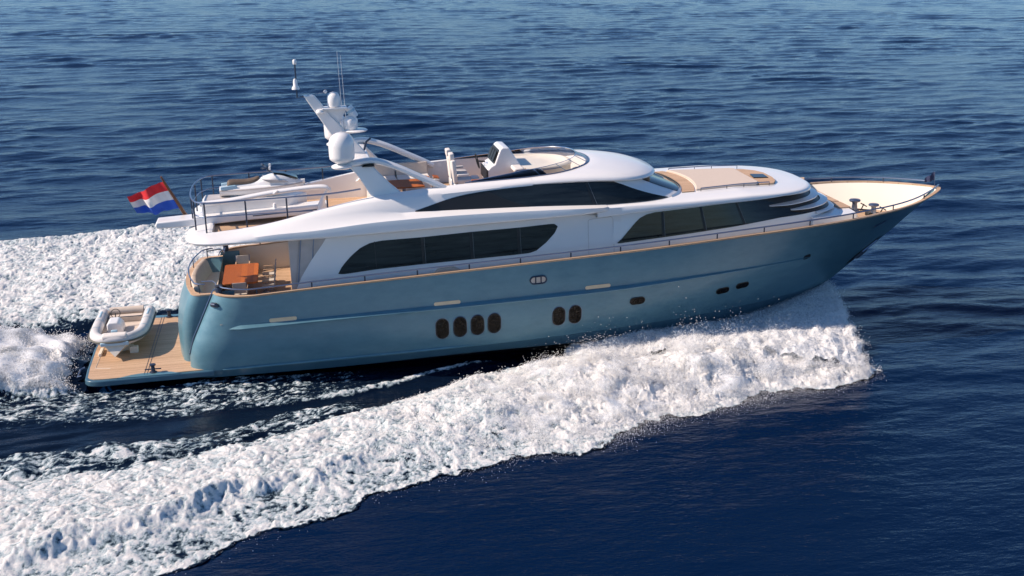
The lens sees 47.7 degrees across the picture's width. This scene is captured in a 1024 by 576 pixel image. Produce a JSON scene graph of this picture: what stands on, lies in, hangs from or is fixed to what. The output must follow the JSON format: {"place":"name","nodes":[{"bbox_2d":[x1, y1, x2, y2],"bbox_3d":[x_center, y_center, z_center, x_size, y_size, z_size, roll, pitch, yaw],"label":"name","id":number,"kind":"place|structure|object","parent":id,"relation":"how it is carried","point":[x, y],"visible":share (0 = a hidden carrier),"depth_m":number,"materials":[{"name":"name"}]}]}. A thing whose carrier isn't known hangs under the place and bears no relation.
{"place":"outdoors","nodes":[
{"label":"outdoors","id":0,"kind":"place"},
{"bbox_2d":[235,255,249,263],"bbox_3d":[-10.550,-0.773,45.472,0.570,0.941,0.609,-4,18,-10],"label":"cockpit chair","id":1,"kind":"object","parent":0,"point":[242,259],"visible":0.52,"depth_m":45.60,"materials":[{"name":"fabric"}]},
{"bbox_2d":[0,0,1023,575],"bbox_3d":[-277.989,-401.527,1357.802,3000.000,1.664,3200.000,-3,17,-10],"label":"sea","id":2,"kind":"structure","parent":0,"point":[910,462],"depth_m":80.17,"materials":[{"name":"blue liquid"}]},
{"bbox_2d":[0,325,75,386],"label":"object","id":3,"kind":"structure","parent":2,"relation":"on","point":[49,339],"depth_m":41.49,"materials":[{"name":"white liquid"}]},
{"bbox_2d":[0,224,883,575],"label":"wake foam","id":4,"kind":"object","parent":2,"relation":"on","point":[162,480],"visible":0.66,"depth_m":36.84,"materials":[{"name":"white liquid"}]},
{"bbox_2d":[0,286,884,574],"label":"spray droplets","id":5,"kind":"object","parent":2,"relation":"on","point":[584,358],"visible":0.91,"depth_m":39.89,"materials":[{"name":"white liquid"}]},
{"bbox_2d":[77,56,940,386],"bbox_3d":[0.889,-3.297,44.810,34.201,12.156,7.498,-4,18,-10],"label":"yacht","id":6,"kind":"object","parent":2,"relation":"on","point":[499,246],"visible":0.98,"depth_m":42.20,"materials":[{"name":"paint"}]},
{"bbox_2d":[88,305,156,356],"bbox_3d":[-14.691,1.533,43.568,2.282,1.134,4.185,-4,18,-10],"label":"tender boat","id":7,"kind":"object","parent":6,"relation":"on","point":[115,331],"visible":1,"depth_m":43.39,"materials":[{"name":"rubber"},{"name":"plastic"}]},
{"bbox_2d":[127,176,187,214],"bbox_3d":[-12.870,-3.257,42.076,2.045,1.613,0.418,-4,18,-10],"label":"ensign flag","id":8,"kind":"object","parent":6,"relation":"attached to","point":[156,199],"visible":1,"depth_m":42.09,"materials":[{"name":"multicoloured fabric"}]},
{"bbox_2d":[231,282,247,294],"bbox_3d":[-9.937,0.172,42.398,0.570,0.941,0.609,-4,18,-10],"label":"cockpit chair","id":9,"kind":"object","parent":6,"relation":"on","point":[243,285],"visible":0.62,"depth_m":42.10,"materials":[{"name":"grey wood"}]},
{"bbox_2d":[222,263,258,286],"bbox_3d":[-10.238,-0.200,43.887,1.300,0.760,2.630,-4,18,-10],"label":"dining table","id":10,"kind":"object","parent":6,"relation":"on","point":[241,273],"visible":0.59,"depth_m":43.70,"materials":[{"name":"brown wood"}]},
{"bbox_2d":[219,163,304,196],"bbox_3d":[-9.233,-4.005,42.785,3.108,1.076,1.076,-4,18,-10],"label":"jet ski","id":11,"kind":"object","parent":6,"relation":"on","point":[274,180],"visible":0.99,"depth_m":42.53,"materials":[{"name":"plastic"}]},
{"bbox_2d":[262,271,275,291],"bbox_3d":[-9.067,-0.103,43.219,0.609,0.941,0.570,-4,18,-10],"label":"cockpit chair","id":12,"kind":"object","parent":6,"relation":"on","point":[269,284],"visible":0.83,"depth_m":43.21,"materials":[{"name":"wood"}]},
{"bbox_2d":[262,265,277,292],"bbox_3d":[-9.227,-0.349,44.017,0.609,0.941,0.570,-4,18,-10],"label":"cockpit chair","id":13,"kind":"object","parent":6,"relation":"on","point":[268,279],"visible":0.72,"depth_m":43.93,"materials":[{"name":"brown wood"}]},
{"bbox_2d":[263,259,277,284],"bbox_3d":[-9.386,-0.594,44.815,0.609,0.941,0.570,-4,18,-10],"label":"stairs","id":14,"kind":"object","parent":6,"relation":"on","point":[268,273],"visible":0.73,"depth_m":44.72,"materials":[{"name":"brown wood"}]},
{"bbox_2d":[338,224,557,273],"bbox_3d":[-2.254,-1.418,41.727,8.020,1.287,0.131,-4,18,-10],"label":"side window","id":15,"kind":"structure","parent":6,"relation":"in","point":[382,254],"depth_m":41.71,"materials":[{"name":"black glass"}]},
{"bbox_2d":[415,181,666,211],"bbox_3d":[1.230,-3.366,41.853,9.504,0.848,0.359,-4,17,-12],"label":"upper side window","id":16,"kind":"structure","parent":6,"relation":"in","point":[597,192],"depth_m":41.90,"materials":[{"name":"black glass"}]},
{"bbox_2d":[618,199,806,242],"bbox_3d":[7.713,-2.571,43.542,7.856,1.374,0.316,-5,18,-15],"label":"side window","id":17,"kind":"structure","parent":6,"relation":"in","point":[661,224],"depth_m":43.34,"materials":[{"name":"black glass"}]},
{"bbox_2d":[853,239,877,258],"bbox_3d":[14.547,-1.609,47.719,1.022,0.779,0.138,-4,18,-10],"label":"anchor","id":18,"kind":"object","parent":6,"relation":"in","point":[861,253],"visible":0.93,"depth_m":47.70,"materials":[{"name":"metal"}]},
{"bbox_2d":[924,172,934,186],"bbox_3d":[17.216,-4.444,47.716,0.468,0.701,0.099,-4,18,-10],"label":"bow pennant","id":19,"kind":"object","parent":6,"relation":"attached to","point":[931,177],"visible":0.95,"depth_m":47.71,"materials":[{"name":"fabric"}]},
{"bbox_2d":[460,340,855,435],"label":"spray mist","id":20,"kind":"structure","parent":2,"relation":"on","point":[614,402],"depth_m":40.00,"materials":[{"name":"white liquid"}]},
{"bbox_2d":[457,348,861,442],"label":"spray mist","id":21,"kind":"structure","parent":2,"relation":"on","point":[727,376],"depth_m":40.10,"materials":[{"name":"white liquid"}]},
{"bbox_2d":[567,281,864,366],"bbox_3d":[7.818,1.635,44.294,12.120,1.605,6.410,-3,17,-10],"label":"bow spray sheet","id":22,"kind":"object","parent":2,"relation":"on","point":[820,336],"visible":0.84,"depth_m":43.85,"materials":[{"name":"white liquid"}]},
{"bbox_2d":[563,279,872,367],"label":"bow spray droplets","id":23,"kind":"object","parent":2,"relation":"on","point":[629,335],"visible":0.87,"depth_m":43.78,"materials":[{"name":"white liquid"}]}
]}

